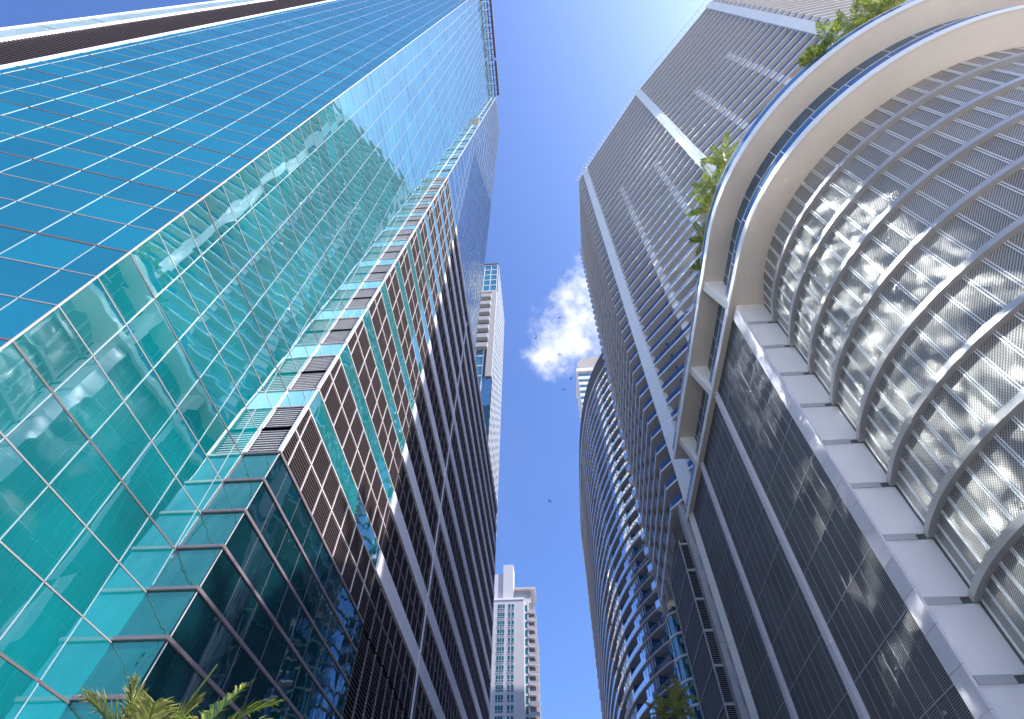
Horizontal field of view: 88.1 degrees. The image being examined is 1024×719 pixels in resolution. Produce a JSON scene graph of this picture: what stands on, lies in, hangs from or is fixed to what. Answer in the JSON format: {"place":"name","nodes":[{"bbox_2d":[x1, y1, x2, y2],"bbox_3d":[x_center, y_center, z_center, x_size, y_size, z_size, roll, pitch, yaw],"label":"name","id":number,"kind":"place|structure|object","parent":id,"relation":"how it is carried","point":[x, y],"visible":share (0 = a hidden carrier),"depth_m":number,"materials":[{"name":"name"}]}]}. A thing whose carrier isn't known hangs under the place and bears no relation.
{"place":"outdoors","nodes":[
{"label":"outdoors","id":0,"kind":"place"},
{"bbox_2d":[76,664,217,718],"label":"palm tree","id":1,"kind":"object","parent":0,"point":[136,708],"visible":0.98,"depth_m":6.51,"materials":[{"name":"green plant"}]},
{"bbox_2d":[169,682,286,718],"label":"palm tree","id":2,"kind":"object","parent":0,"point":[225,701],"visible":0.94,"depth_m":7.34,"materials":[{"name":"green plant"}]},
{"bbox_2d":[0,0,498,718],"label":"glass tower","id":3,"kind":"structure","parent":0,"point":[242,418],"depth_m":21.23,"materials":[{"name":"blue glass"}]},
{"bbox_2d":[0,0,711,718],"label":"sky","id":4,"kind":"structure","parent":0,"point":[566,69],"materials":[{"name":"blue"}]},
{"bbox_2d":[475,263,503,718],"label":"teal topped tower","id":5,"kind":"structure","parent":0,"point":[489,346],"depth_m":194.56,"materials":[{"name":"concrete"}]},
{"bbox_2d":[488,271,503,479],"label":"side window","id":6,"kind":"structure","parent":5,"relation":"in","point":[498,395],"depth_m":188.06,"materials":[{"name":"glass"}]},
{"bbox_2d":[490,565,540,718],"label":"white tower","id":7,"kind":"structure","parent":0,"point":[515,682],"depth_m":192.66,"materials":[{"name":"paint"}]},
{"bbox_2d":[494,705,502,713],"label":"window","id":8,"kind":"structure","parent":7,"relation":"in","point":[498,708],"depth_m":177.99,"materials":[{"name":"teal glass"}]},
{"bbox_2d":[495,675,502,682],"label":"window","id":9,"kind":"structure","parent":7,"relation":"in","point":[499,678],"depth_m":185.71,"materials":[{"name":"teal glass"}]},
{"bbox_2d":[495,685,502,692],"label":"window","id":10,"kind":"structure","parent":7,"relation":"in","point":[498,688],"depth_m":183.08,"materials":[{"name":"teal glass"}]},
{"bbox_2d":[495,695,502,702],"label":"window","id":11,"kind":"structure","parent":7,"relation":"in","point":[498,698],"depth_m":180.55,"materials":[{"name":"teal glass"}]},
{"bbox_2d":[496,647,503,653],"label":"window","id":12,"kind":"structure","parent":7,"relation":"in","point":[500,650],"depth_m":193.23,"materials":[{"name":"teal glass"}]},
{"bbox_2d":[496,656,503,662],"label":"window","id":13,"kind":"structure","parent":7,"relation":"in","point":[499,659],"depth_m":190.79,"materials":[{"name":"teal glass"}]},
{"bbox_2d":[496,665,503,672],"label":"window","id":14,"kind":"structure","parent":7,"relation":"in","point":[499,668],"depth_m":188.29,"materials":[{"name":"teal glass"}]},
{"bbox_2d":[497,621,503,626],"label":"window","id":15,"kind":"structure","parent":7,"relation":"in","point":[499,623],"depth_m":201.05,"materials":[{"name":"teal glass"}]},
{"bbox_2d":[497,629,503,635],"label":"window","id":16,"kind":"structure","parent":7,"relation":"in","point":[500,632],"depth_m":198.49,"materials":[{"name":"teal glass"}]},
{"bbox_2d":[497,638,503,644],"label":"window","id":17,"kind":"structure","parent":7,"relation":"in","point":[500,641],"depth_m":195.84,"materials":[{"name":"teal glass"}]},
{"bbox_2d":[497,612,504,618],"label":"window","id":18,"kind":"structure","parent":7,"relation":"in","point":[501,615],"depth_m":203.59,"materials":[{"name":"teal glass"}]},
{"bbox_2d":[498,604,504,610],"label":"window","id":19,"kind":"structure","parent":7,"relation":"in","point":[501,607],"depth_m":206.19,"materials":[{"name":"teal glass"}]},
{"bbox_2d":[576,356,598,422],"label":"rounded top tower","id":20,"kind":"structure","parent":0,"point":[584,368],"depth_m":324.72,"materials":[{"name":"white paint"}]},
{"bbox_2d":[579,353,702,718],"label":"curved tower","id":21,"kind":"structure","parent":0,"point":[640,651],"depth_m":122.09,"materials":[{"name":"blue glass"}]},
{"bbox_3d":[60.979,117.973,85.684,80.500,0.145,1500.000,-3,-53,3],"label":"pavement","id":22,"kind":"structure","parent":0,"visible":0},
{"bbox_2d":[658,689,697,718],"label":"palm tree","id":23,"kind":"object","parent":22,"relation":"on","point":[677,709],"visible":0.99,"depth_m":41.83,"materials":[{"name":"green plant"}]},
{"bbox_2d":[661,678,703,718],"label":"palm tree","id":24,"kind":"object","parent":22,"relation":"on","point":[678,690],"visible":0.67,"depth_m":43.44,"materials":[{"name":"green plant"}]},
{"bbox_2d":[575,0,908,718],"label":"balcony tower","id":25,"kind":"structure","parent":22,"relation":"on","point":[733,67],"depth_m":104.14,"materials":[{"name":"white paint"}]},
{"bbox_2d":[670,0,1023,718],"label":"parking garage","id":26,"kind":"structure","parent":22,"relation":"on","point":[848,438],"depth_m":33.01,"materials":[{"name":"metal"}]},
{"bbox_2d":[690,258,701,278],"bbox_3d":[18.262,-8.651,50.306,2.834,2.194,3.172,-3,-53,3],"label":"palm tree","id":27,"kind":"object","parent":26,"relation":"on","point":[695,267],"visible":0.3,"depth_m":50.27,"materials":[{"name":"green plant"}]},
{"bbox_2d":[688,221,706,255],"bbox_3d":[18.041,-11.174,49.287,3.597,3.586,4.325,-3,-53,3],"label":"palm tree","id":28,"kind":"object","parent":26,"relation":"on","point":[698,238],"visible":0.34,"depth_m":49.36,"materials":[{"name":"green plant"}]},
{"bbox_2d":[685,188,715,236],"bbox_3d":[17.791,-13.379,47.394,4.085,3.195,4.110,37,-61,-24],"label":"palm tree","id":29,"kind":"object","parent":26,"relation":"on","point":[706,207],"visible":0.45,"depth_m":47.53,"materials":[{"name":"green plant"}]},
{"bbox_2d":[689,160,727,206],"bbox_3d":[18.040,-15.151,46.639,4.660,4.118,4.935,-3,-53,3],"label":"palm tree","id":30,"kind":"object","parent":26,"relation":"on","point":[708,180],"visible":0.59,"depth_m":46.84,"materials":[{"name":"green plant"}]},
{"bbox_2d":[700,130,739,178],"bbox_3d":[18.864,-16.968,45.941,4.276,5.194,3.807,32,-59,-21],"label":"palm tree","id":31,"kind":"object","parent":26,"relation":"on","point":[720,159],"visible":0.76,"depth_m":46.34,"materials":[{"name":"green plant"}]},
{"bbox_2d":[797,40,829,66],"bbox_3d":[23.251,-22.443,39.999,2.973,2.328,2.555,36,-61,-23],"label":"palm tree","id":32,"kind":"object","parent":26,"relation":"on","point":[809,58],"visible":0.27,"depth_m":39.83,"materials":[{"name":"green plant"}]},
{"bbox_2d":[800,15,856,57],"bbox_3d":[24.012,-23.704,39.929,3.958,3.741,4.015,-3,-53,3],"label":"palm tree","id":33,"kind":"object","parent":26,"relation":"on","point":[831,33],"visible":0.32,"depth_m":39.83,"materials":[{"name":"green plant"}]},
{"bbox_2d":[822,0,863,37],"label":"palm tree","id":34,"kind":"object","parent":26,"relation":"on","point":[843,27],"visible":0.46,"depth_m":40.54,"materials":[{"name":"green plant"}]},
{"bbox_2d":[852,0,901,24],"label":"palm tree","id":35,"kind":"object","parent":26,"relation":"on","point":[866,11],"visible":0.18,"depth_m":39.49,"materials":[{"name":"green plant"}]},
{"bbox_2d":[852,0,905,27],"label":"palm tree","id":36,"kind":"object","parent":26,"relation":"on","point":[860,18],"visible":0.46,"depth_m":39.13,"materials":[{"name":"green plant"}]},
{"label":"road","id":37,"kind":"structure","parent":0,"visible":0},
{"bbox_2d":[640,695,675,718],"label":"palm tree","id":38,"kind":"object","parent":37,"relation":"on","point":[660,711],"visible":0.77,"depth_m":43.41,"materials":[{"name":"green plant"}]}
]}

